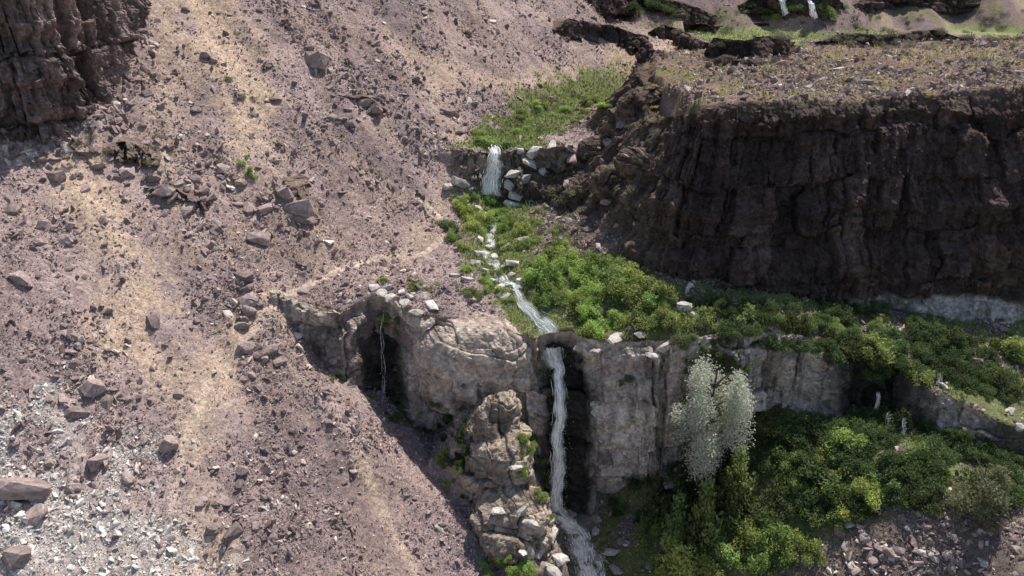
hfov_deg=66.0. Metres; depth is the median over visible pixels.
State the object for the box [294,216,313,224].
boulder
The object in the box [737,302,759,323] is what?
shrub
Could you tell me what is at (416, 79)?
boulder
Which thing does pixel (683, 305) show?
boulder
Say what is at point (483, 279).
shrub
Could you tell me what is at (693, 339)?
shrub
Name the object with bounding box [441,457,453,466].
shrub
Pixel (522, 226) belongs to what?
shrub
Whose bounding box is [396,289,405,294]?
boulder
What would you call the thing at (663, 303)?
shrub
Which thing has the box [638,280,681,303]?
shrub
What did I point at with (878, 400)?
waterfall
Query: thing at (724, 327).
shrub
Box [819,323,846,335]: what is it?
shrub
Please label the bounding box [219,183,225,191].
boulder
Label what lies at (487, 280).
shrub
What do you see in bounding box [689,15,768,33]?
basalt ledge slope
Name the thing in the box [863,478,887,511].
shrub
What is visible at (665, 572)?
shrub
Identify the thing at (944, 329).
shrub
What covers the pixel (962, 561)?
boulder
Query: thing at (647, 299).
shrub
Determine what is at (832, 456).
shrub
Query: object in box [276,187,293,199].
boulder
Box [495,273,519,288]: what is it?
stream
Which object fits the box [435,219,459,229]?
shrub
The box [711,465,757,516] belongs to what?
shrub
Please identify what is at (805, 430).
shrub
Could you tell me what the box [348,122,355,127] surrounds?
boulder
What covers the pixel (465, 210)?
shrub
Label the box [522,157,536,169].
boulder
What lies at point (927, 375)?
shrub
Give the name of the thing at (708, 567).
shrub
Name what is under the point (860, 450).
shrub
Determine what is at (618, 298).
shrub
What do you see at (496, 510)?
boulder
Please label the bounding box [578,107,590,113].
shrub
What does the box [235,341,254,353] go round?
boulder
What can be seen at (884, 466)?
shrub
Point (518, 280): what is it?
boulder
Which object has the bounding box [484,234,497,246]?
stream
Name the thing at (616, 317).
shrub
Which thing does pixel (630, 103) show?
rock outcrop
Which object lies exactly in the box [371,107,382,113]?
boulder
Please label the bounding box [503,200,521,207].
boulder
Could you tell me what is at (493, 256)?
boulder
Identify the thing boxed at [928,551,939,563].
boulder
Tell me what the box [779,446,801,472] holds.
shrub
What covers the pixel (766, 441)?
shrub
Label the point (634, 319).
shrub
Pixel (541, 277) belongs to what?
shrub
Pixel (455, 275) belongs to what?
boulder
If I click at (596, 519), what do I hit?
boulder
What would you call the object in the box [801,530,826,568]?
shrub
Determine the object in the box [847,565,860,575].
boulder
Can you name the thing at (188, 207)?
boulder
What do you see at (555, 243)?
shrub
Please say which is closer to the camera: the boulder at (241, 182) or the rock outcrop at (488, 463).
the rock outcrop at (488, 463)
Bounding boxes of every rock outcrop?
[412,312,533,416]
[457,429,534,501]
[469,483,555,565]
[470,390,531,444]
[559,174,588,207]
[576,135,610,163]
[588,164,624,200]
[590,368,651,493]
[602,107,623,136]
[613,146,656,181]
[616,82,662,122]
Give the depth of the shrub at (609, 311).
61.45 m
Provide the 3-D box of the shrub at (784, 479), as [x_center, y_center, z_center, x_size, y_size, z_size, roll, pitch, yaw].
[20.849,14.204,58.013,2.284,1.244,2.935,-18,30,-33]
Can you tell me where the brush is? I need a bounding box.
[484,7,1023,257]
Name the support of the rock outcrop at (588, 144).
on the basalt cliff butte
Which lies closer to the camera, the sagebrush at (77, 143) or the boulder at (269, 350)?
the boulder at (269, 350)
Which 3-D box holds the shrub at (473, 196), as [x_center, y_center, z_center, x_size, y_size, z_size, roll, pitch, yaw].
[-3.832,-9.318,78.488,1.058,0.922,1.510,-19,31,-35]
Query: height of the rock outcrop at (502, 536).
7.919 m
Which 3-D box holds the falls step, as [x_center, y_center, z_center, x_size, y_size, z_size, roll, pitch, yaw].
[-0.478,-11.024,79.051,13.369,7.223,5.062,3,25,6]
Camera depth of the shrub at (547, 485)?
65.79 m
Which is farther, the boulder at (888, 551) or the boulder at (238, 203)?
the boulder at (238, 203)
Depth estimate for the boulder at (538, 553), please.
56.73 m
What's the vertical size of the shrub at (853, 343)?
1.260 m
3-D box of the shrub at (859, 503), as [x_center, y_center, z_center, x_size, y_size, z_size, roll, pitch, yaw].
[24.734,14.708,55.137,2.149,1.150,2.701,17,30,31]
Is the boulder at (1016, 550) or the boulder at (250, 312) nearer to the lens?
the boulder at (1016, 550)
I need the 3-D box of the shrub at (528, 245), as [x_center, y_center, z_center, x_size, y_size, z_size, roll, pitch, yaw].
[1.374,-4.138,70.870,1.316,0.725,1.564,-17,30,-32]
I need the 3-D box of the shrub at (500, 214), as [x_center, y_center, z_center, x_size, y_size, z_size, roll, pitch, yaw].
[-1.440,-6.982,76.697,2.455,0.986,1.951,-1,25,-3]
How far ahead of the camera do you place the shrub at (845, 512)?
54.76 m
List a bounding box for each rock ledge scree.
[105,131,171,168]
[144,172,218,217]
[345,91,396,123]
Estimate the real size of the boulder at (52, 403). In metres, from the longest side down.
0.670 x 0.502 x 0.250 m
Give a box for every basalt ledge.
[552,18,669,64]
[703,36,796,66]
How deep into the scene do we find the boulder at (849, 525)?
54.81 m
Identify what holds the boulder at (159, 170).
on the rock ledge scree at (189, 196)
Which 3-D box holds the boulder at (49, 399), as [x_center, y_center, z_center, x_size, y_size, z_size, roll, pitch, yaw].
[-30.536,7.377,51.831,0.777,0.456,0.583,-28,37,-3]
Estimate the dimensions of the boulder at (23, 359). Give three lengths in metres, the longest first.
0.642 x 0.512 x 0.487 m
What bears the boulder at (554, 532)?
on the rock outcrop at (502, 536)
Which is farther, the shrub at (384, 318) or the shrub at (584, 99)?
the shrub at (584, 99)
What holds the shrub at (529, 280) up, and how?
on the terrain at (372, 496)
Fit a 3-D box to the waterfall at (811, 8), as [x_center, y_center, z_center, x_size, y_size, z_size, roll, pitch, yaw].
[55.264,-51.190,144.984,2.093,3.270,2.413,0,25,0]
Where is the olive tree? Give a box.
[668,353,757,492]
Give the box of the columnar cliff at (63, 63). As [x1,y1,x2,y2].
[0,0,151,144]
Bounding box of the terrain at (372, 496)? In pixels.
[0,0,1023,575]
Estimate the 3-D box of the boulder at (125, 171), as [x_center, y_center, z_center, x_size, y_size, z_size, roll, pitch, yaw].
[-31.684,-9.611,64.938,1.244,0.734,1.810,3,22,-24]
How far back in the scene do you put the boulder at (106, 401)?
52.86 m
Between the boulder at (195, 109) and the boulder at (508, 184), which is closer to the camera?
the boulder at (195, 109)
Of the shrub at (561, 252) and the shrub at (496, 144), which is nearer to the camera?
the shrub at (561, 252)
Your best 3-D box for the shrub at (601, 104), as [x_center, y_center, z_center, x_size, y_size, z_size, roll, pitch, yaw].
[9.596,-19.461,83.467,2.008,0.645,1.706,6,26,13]
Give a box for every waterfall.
[380,311,384,403]
[479,144,505,195]
[513,287,571,511]
[554,509,598,575]
[570,520,604,575]
[779,0,787,14]
[808,0,817,18]
[875,394,879,407]
[901,418,906,437]
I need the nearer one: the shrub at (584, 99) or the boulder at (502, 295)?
the boulder at (502, 295)
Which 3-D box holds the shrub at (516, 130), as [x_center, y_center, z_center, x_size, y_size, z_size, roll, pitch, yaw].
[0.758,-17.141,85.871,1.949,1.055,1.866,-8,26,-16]
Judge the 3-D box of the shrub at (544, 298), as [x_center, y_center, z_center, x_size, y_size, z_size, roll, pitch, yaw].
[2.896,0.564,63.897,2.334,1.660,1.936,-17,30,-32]
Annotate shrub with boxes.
[237,93,245,97]
[237,158,246,165]
[243,166,253,175]
[377,312,390,319]
[378,321,388,327]
[380,277,388,282]
[380,312,388,322]
[392,329,398,337]
[407,281,416,290]
[427,400,441,409]
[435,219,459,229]
[435,446,448,460]
[439,432,447,441]
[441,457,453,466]
[441,480,450,487]
[442,414,450,421]
[443,234,461,240]
[446,228,456,241]
[451,200,463,210]
[453,432,461,442]
[453,456,465,470]
[454,451,461,458]
[455,240,468,250]
[457,194,469,203]
[458,203,479,220]
[459,263,470,271]
[459,286,475,296]
[465,215,481,230]
[469,192,480,198]
[472,128,483,136]
[474,138,487,147]
[475,289,484,296]
[475,295,482,301]
[477,209,494,221]
[478,135,496,144]
[479,274,490,282]
[479,557,489,572]
[482,192,497,204]
[482,568,494,575]
[483,282,493,291]
[484,277,492,284]
[485,212,509,221]
[486,215,506,225]
[489,268,503,278]
[491,142,503,150]
[492,207,508,216]
[494,235,509,245]
[494,285,507,293]
[494,557,503,564]
[495,219,510,232]
[496,563,505,567]
[498,140,516,148]
[498,239,515,250]
[499,295,516,302]
[503,555,511,562]
[505,564,525,575]
[511,219,533,235]
[512,128,523,133]
[513,114,524,119]
[513,559,524,575]
[516,108,526,117]
[516,432,529,443]
[516,465,527,478]
[518,238,533,247]
[520,268,541,286]
[521,125,531,132]
[521,253,548,281]
[523,258,534,269]
[523,560,538,575]
[524,266,554,286]
[525,444,533,456]
[528,99,541,107]
[529,433,535,442]
[529,440,537,451]
[533,283,560,308]
[534,125,546,133]
[534,466,543,472]
[534,486,548,502]
[536,260,569,294]
[537,458,548,463]
[541,247,565,261]
[543,101,556,108]
[543,254,562,262]
[544,236,567,260]
[544,477,551,489]
[549,263,569,277]
[549,284,569,304]
[550,258,572,268]
[551,256,575,273]
[553,244,578,257]
[557,251,578,260]
[558,105,573,112]
[565,290,586,314]
[567,257,597,283]
[570,272,597,287]
[571,90,580,98]
[571,271,586,287]
[573,111,584,118]
[575,297,589,322]
[576,320,607,339]
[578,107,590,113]
[580,94,592,105]
[581,316,611,340]
[582,248,611,273]
[582,296,603,307]
[582,304,606,320]
[586,304,603,317]
[588,95,601,103]
[589,264,626,297]
[593,102,610,107]
[596,278,614,300]
[598,103,613,109]
[605,259,650,277]
[607,272,642,304]
[607,309,623,329]
[607,309,629,324]
[615,311,633,328]
[619,275,656,304]
[620,266,644,284]
[622,291,648,309]
[622,302,670,331]
[623,374,633,382]
[632,307,652,325]
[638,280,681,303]
[639,308,657,323]
[641,283,677,308]
[641,483,676,531]
[650,314,666,327]
[651,552,675,575]
[652,306,681,330]
[657,295,671,311]
[660,525,702,575]
[661,489,693,550]
[668,336,681,343]
[672,472,698,522]
[672,530,696,553]
[675,435,727,494]
[679,303,715,331]
[679,341,687,349]
[679,493,718,556]
[683,333,699,340]
[687,334,699,342]
[688,474,725,549]
[692,546,727,575]
[695,317,710,330]
[698,343,708,351]
[700,440,725,499]
[706,293,733,313]
[710,531,740,569]
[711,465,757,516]
[715,314,738,337]
[720,493,757,530]
[721,306,739,317]
[722,442,759,500]
[727,517,762,552]
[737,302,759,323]
[740,433,775,455]
[746,534,784,575]
[747,499,787,527]
[749,461,766,479]
[750,453,776,478]
[758,514,793,545]
[759,408,786,426]
[762,409,809,440]
[764,527,804,567]
[773,473,805,493]
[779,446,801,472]
[784,308,811,336]
[786,449,836,484]
[786,469,800,489]
[787,480,813,496]
[790,427,813,440]
[797,489,826,525]
[798,422,825,450]
[800,314,825,330]
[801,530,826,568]
[806,482,832,506]
[813,311,832,322]
[813,445,829,466]
[815,336,837,352]
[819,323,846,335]
[819,426,868,454]
[820,463,858,493]
[821,327,858,357]
[822,478,850,504]
[824,444,844,463]
[826,472,859,504]
[830,316,842,327]
[831,310,858,327]
[833,496,868,523]
[844,476,880,496]
[845,490,875,513]
[846,340,863,350]
[847,426,863,436]
[848,434,865,455]
[850,338,889,369]
[855,504,884,518]
[856,337,895,364]
[861,329,897,366]
[861,465,901,494]
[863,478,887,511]
[867,316,885,328]
[873,324,910,353]
[881,458,899,473]
[882,408,913,433]
[882,454,930,490]
[904,420,947,442]
[905,359,935,386]
[905,440,937,455]
[917,320,949,340]
[919,443,949,478]
[930,355,963,379]
[936,325,968,349]
[939,452,1013,520]
[957,373,979,393]
[958,332,979,346]
[968,472,1016,495]
[981,514,1007,535]
[986,368,1023,396]
[990,335,1023,363]
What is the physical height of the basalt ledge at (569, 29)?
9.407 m
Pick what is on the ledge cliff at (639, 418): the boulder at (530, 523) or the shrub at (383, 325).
the shrub at (383, 325)
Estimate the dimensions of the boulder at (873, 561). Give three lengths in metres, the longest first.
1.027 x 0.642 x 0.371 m
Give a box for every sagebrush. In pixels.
[68,137,82,146]
[101,146,112,152]
[142,159,153,165]
[147,144,160,149]
[539,205,549,214]
[546,181,562,192]
[549,190,573,204]
[564,187,577,196]
[625,184,638,194]
[647,115,663,122]
[764,68,774,71]
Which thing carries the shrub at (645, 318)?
on the terrain at (372, 496)
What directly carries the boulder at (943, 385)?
on the terrain at (372, 496)
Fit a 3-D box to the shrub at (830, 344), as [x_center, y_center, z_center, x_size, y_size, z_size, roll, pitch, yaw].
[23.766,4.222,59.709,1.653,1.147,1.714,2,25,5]
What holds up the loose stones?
on the terrain at (372, 496)
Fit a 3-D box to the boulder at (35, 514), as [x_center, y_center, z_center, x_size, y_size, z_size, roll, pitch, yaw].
[-28.902,13.777,47.777,1.436,0.622,1.485,-23,51,-3]
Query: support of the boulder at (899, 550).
on the terrain at (372, 496)
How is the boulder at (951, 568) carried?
on the terrain at (372, 496)
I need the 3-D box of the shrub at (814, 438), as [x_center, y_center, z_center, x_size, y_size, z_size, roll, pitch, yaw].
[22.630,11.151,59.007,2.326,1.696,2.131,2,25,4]
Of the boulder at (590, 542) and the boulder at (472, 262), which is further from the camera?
the boulder at (472, 262)
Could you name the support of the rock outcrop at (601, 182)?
on the basalt cliff butte
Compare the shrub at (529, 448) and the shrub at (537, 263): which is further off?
the shrub at (537, 263)
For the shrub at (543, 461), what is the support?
on the ledge cliff at (639, 418)
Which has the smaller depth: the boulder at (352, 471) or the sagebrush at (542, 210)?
the boulder at (352, 471)
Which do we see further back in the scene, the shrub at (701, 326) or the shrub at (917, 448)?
the shrub at (701, 326)
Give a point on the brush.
(777, 34)
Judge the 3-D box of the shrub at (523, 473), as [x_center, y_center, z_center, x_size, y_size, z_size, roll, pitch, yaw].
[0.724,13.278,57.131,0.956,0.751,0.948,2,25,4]
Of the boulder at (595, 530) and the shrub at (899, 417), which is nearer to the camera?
the shrub at (899, 417)
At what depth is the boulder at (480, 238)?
72.31 m
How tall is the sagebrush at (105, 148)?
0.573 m
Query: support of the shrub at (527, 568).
on the terrain at (372, 496)
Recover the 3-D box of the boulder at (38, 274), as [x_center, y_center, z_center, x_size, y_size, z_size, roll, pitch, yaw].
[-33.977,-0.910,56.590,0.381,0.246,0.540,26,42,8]
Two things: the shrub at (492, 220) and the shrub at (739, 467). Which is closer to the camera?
the shrub at (739, 467)
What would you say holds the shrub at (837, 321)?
on the terrain at (372, 496)
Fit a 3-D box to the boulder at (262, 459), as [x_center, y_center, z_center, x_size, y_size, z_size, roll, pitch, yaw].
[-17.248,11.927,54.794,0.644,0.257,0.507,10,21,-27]
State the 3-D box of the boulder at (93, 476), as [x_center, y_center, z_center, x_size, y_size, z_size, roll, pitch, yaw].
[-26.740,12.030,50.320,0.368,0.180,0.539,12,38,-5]
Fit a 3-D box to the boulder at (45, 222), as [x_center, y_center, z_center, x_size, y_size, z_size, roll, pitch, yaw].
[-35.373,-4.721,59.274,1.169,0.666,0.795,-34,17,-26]
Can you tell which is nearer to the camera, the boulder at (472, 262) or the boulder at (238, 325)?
the boulder at (238, 325)
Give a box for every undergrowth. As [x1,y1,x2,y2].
[367,0,850,575]
[436,0,1023,525]
[548,237,679,332]
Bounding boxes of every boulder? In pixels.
[0,477,52,499]
[2,545,31,568]
[4,203,22,214]
[8,271,32,287]
[18,354,27,362]
[24,503,47,526]
[35,272,41,277]
[36,219,49,228]
[43,396,53,403]
[44,458,54,466]
[46,170,66,181]
[49,400,55,407]
[58,394,68,404]
[64,266,72,271]
[64,405,89,417]
[64,483,81,491]
[65,222,74,229]
[75,170,84,176]
[78,378,106,396]
[80,184,90,192]
[86,453,108,471]
[87,338,95,342]
[90,473,96,479]
[91,163,105,169]
[99,395,112,410]
[102,507,112,513]
[119,165,135,177]
[121,472,134,483]
[122,395,131,402]
[123,507,131,511]
[138,480,146,485]
[139,434,147,444]
[145,175,160,182]
[146,311,159,328]
[152,186,175,196]
[152,203,160,209]
[157,167,162,173]
[157,547,164,555]
[158,435,178,453]
[165,192,178,204]
[173,180,183,187]
[173,389,183,397]
[181,201,195,216]
[183,185,190,191]
[190,106,201,111]
[190,174,200,183]
[196,500,203,507]
[198,186,209,194]
[199,496,207,502]
[200,52,211,57]
[205,159,212,166]
[206,522,221,535]
[207,193,217,200]
[209,57,217,62]
[216,163,229,173]
[216,174,224,179]
[216,497,232,505]
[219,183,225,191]
[223,521,243,541]
[232,201,242,205]
[233,271,253,282]
[234,179,246,185]
[234,321,249,329]
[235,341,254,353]
[235,465,248,474]
[235,477,244,490]
[239,283,253,291]
[239,291,258,306]
[242,201,252,213]
[242,305,256,316]
[242,324,249,329]
[246,232,270,246]
[248,371,256,377]
[253,353,262,360]
[258,203,273,214]
[259,457,268,462]
[261,343,280,355]
[261,356,268,362]
[269,97,281,100]
[272,356,287,366]
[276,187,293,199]
[283,199,313,217]
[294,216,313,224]
[297,286,309,293]
[304,43,314,50]
[304,51,329,70]
[327,113,336,121]
[327,358,336,364]
[341,477,348,484]
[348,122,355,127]
[349,469,357,473]
[357,99,371,107]
[368,284,379,290]
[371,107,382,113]
[375,289,386,296]
[383,284,393,289]
[384,293,399,302]
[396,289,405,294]
[397,299,410,311]
[405,293,413,298]
[408,309,422,316]
[412,76,419,81]
[420,292,428,299]
[424,300,438,309]
[440,107,455,114]
[443,183,453,189]
[449,273,459,277]
[450,176,470,188]
[455,129,463,133]
[461,276,474,281]
[469,259,483,265]
[473,250,487,256]
[477,236,483,242]
[481,268,488,273]
[490,253,497,259]
[491,507,504,514]
[497,292,510,300]
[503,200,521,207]
[504,169,519,177]
[504,179,513,190]
[505,260,518,265]
[507,272,514,278]
[508,190,522,200]
[509,465,522,470]
[515,506,526,517]
[516,148,523,153]
[516,174,531,183]
[516,278,522,283]
[517,236,529,241]
[518,549,527,555]
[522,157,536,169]
[522,519,539,529]
[526,146,541,158]
[534,549,544,559]
[538,167,546,175]
[540,561,561,575]
[547,140,556,147]
[551,526,557,540]
[552,553,569,566]
[563,179,568,187]
[564,144,576,152]
[566,153,576,162]
[567,509,576,515]
[572,533,583,541]
[577,519,586,527]
[583,560,593,567]
[585,538,595,547]
[590,347,602,354]
[590,514,601,523]
[592,527,599,534]
[594,553,605,561]
[595,568,604,575]
[599,158,605,164]
[600,199,610,204]
[603,138,611,146]
[603,548,619,555]
[607,332,622,345]
[609,564,623,574]
[616,121,625,127]
[634,332,645,338]
[645,352,657,359]
[655,341,672,352]
[664,482,673,489]
[676,301,691,312]
[690,311,700,318]
[834,526,845,537]
[844,521,854,527]
[847,561,852,570]
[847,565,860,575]
[858,534,869,542]
[868,556,879,566]
[875,543,882,553]
[882,544,895,557]
[893,546,905,554]
[904,525,911,531]
[905,522,914,527]
[916,549,926,555]
[921,524,931,529]
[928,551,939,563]
[940,382,948,388]
[942,550,954,560]
[948,561,955,575]
[958,558,965,568]
[980,560,987,567]
[982,570,991,575]
[1005,407,1014,414]
[1010,545,1021,553]
[1014,423,1023,431]
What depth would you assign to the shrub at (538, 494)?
57.39 m
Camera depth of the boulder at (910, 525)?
52.74 m
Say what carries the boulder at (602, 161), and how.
on the basalt cliff butte
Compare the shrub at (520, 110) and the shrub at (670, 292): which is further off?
the shrub at (520, 110)
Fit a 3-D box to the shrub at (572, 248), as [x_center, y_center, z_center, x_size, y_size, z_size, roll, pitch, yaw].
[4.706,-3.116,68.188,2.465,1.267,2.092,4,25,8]
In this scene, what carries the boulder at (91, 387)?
on the terrain at (372, 496)
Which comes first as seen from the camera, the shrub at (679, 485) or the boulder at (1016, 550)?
the boulder at (1016, 550)
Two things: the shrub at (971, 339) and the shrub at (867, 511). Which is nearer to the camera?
the shrub at (867, 511)
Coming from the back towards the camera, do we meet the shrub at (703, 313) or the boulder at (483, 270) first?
the boulder at (483, 270)
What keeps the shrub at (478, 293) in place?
on the terrain at (372, 496)
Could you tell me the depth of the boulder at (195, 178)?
66.64 m
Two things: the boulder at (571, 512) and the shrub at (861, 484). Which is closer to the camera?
the shrub at (861, 484)
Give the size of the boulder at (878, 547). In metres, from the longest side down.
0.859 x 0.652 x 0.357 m
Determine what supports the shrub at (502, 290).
on the terrain at (372, 496)
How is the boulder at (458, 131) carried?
on the terrain at (372, 496)
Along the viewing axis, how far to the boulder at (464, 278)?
66.20 m
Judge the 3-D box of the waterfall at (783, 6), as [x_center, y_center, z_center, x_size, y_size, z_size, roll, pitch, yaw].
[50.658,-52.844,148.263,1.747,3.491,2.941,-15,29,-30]
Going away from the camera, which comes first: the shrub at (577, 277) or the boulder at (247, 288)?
the boulder at (247, 288)
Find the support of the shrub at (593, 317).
on the terrain at (372, 496)
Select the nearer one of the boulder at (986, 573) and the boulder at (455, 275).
the boulder at (986, 573)
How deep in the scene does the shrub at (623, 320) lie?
60.98 m
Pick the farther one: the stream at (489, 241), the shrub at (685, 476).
the stream at (489, 241)
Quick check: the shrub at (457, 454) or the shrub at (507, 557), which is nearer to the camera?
the shrub at (507, 557)
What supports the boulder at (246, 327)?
on the terrain at (372, 496)
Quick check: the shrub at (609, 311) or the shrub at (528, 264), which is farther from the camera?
the shrub at (528, 264)
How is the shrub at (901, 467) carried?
on the terrain at (372, 496)
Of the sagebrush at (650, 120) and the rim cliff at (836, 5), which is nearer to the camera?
the sagebrush at (650, 120)
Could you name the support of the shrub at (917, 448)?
on the terrain at (372, 496)
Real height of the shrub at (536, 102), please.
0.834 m
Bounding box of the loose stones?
[0,0,1023,575]
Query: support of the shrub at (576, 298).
on the terrain at (372, 496)
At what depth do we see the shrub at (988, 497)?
49.91 m
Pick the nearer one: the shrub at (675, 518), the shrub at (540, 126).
the shrub at (675, 518)
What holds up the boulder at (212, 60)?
on the terrain at (372, 496)
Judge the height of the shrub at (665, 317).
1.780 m
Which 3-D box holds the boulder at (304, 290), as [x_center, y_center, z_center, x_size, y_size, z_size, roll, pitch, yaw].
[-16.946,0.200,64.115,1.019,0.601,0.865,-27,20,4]
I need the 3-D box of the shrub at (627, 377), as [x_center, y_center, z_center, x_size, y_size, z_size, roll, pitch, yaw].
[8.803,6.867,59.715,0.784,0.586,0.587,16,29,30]
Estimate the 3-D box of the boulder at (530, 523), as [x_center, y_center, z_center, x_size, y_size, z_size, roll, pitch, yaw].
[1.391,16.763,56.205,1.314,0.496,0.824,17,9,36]
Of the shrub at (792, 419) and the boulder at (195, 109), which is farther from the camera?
the boulder at (195, 109)
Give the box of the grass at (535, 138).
[3,0,1023,575]
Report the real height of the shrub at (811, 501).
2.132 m
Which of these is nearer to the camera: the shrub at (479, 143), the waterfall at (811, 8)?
the shrub at (479, 143)
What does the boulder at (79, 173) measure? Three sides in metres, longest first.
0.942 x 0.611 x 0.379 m
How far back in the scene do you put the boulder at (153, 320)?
57.34 m
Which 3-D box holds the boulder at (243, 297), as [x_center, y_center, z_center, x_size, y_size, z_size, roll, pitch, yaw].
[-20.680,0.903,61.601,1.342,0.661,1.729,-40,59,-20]
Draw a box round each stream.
[483,252,504,267]
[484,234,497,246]
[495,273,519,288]
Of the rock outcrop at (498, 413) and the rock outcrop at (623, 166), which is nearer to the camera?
the rock outcrop at (498, 413)
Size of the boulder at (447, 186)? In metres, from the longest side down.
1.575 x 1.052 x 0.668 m
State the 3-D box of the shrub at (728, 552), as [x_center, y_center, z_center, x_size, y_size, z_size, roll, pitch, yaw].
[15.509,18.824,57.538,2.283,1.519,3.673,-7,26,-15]
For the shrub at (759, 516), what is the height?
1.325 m
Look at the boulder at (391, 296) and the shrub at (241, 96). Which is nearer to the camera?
the boulder at (391, 296)
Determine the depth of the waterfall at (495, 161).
79.01 m
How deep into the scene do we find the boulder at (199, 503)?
51.23 m
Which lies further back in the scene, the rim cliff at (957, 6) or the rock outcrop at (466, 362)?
the rim cliff at (957, 6)
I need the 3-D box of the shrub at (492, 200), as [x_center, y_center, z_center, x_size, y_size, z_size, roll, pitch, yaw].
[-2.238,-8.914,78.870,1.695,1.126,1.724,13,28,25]
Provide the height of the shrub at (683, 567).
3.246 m
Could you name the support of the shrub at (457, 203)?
on the terrain at (372, 496)
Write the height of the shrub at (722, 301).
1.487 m
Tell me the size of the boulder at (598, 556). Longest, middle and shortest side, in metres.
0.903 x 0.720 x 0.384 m
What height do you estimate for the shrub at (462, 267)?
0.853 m
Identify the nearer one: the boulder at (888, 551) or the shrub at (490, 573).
the boulder at (888, 551)
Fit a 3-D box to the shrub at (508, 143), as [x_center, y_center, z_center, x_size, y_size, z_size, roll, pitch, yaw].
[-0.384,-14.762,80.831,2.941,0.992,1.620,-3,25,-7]
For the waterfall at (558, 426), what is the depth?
62.53 m
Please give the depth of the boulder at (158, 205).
63.87 m
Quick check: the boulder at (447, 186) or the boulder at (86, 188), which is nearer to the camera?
the boulder at (86, 188)
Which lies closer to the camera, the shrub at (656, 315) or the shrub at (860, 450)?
the shrub at (860, 450)
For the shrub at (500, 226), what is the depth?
74.18 m
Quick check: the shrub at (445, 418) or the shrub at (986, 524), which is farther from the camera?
the shrub at (445, 418)
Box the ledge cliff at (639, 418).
[269,288,1023,515]
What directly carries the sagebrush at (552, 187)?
on the terrain at (372, 496)
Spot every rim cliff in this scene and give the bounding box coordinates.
[585,0,717,26]
[737,0,844,20]
[851,0,979,13]
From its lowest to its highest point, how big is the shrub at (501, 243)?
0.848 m
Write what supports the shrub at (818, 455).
on the terrain at (372, 496)
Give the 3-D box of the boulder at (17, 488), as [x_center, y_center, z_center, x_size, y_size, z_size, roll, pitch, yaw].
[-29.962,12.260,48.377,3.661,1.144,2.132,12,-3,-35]
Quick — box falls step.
[453,144,573,206]
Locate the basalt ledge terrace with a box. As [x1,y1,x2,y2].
[648,25,709,50]
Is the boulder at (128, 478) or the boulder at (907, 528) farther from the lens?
the boulder at (907, 528)
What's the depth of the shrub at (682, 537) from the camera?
58.00 m
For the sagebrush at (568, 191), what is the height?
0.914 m
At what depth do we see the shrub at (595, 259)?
65.65 m
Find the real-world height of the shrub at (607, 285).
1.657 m
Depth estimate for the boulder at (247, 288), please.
61.62 m
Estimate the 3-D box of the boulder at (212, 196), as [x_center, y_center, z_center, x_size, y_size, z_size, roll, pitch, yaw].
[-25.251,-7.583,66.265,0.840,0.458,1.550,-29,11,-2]
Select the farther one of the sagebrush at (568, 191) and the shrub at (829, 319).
the sagebrush at (568, 191)
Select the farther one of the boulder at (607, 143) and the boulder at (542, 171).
the boulder at (542, 171)
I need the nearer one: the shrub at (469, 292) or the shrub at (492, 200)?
the shrub at (469, 292)
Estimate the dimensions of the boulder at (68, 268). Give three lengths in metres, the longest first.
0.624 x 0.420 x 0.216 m
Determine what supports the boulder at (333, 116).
on the terrain at (372, 496)
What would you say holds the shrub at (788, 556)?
on the terrain at (372, 496)
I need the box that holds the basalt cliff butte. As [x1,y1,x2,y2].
[568,60,1023,324]
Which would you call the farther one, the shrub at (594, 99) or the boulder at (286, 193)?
the shrub at (594, 99)
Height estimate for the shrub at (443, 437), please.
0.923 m
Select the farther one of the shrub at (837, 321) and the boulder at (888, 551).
the shrub at (837, 321)
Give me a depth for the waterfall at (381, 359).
63.90 m
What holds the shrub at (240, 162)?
on the terrain at (372, 496)
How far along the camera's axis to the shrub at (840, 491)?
55.42 m
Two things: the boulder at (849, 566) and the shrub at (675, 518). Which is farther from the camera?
the shrub at (675, 518)
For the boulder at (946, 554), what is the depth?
50.72 m
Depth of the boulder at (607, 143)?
75.83 m
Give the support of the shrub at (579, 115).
on the terrain at (372, 496)
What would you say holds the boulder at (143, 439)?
on the terrain at (372, 496)
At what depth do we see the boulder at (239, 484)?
52.81 m
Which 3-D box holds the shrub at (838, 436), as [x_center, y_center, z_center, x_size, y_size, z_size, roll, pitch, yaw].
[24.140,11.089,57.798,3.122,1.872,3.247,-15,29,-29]
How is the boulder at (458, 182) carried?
on the terrain at (372, 496)
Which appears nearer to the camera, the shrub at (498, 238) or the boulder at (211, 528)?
the boulder at (211, 528)
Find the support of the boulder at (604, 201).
on the basalt cliff butte
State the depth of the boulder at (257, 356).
59.08 m
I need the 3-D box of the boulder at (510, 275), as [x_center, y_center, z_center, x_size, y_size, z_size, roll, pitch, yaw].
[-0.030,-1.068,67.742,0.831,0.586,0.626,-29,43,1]
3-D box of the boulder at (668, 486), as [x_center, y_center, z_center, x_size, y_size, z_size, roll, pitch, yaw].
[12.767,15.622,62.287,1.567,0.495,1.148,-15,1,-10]
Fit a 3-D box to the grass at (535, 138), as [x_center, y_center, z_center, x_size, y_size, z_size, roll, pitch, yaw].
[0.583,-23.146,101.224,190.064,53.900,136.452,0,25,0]
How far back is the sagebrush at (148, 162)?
65.44 m
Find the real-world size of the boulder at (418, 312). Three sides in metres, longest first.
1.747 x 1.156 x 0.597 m
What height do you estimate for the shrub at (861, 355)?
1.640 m
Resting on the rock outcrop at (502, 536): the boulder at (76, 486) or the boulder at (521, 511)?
the boulder at (521, 511)
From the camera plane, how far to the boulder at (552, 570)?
55.94 m
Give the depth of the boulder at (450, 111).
84.51 m

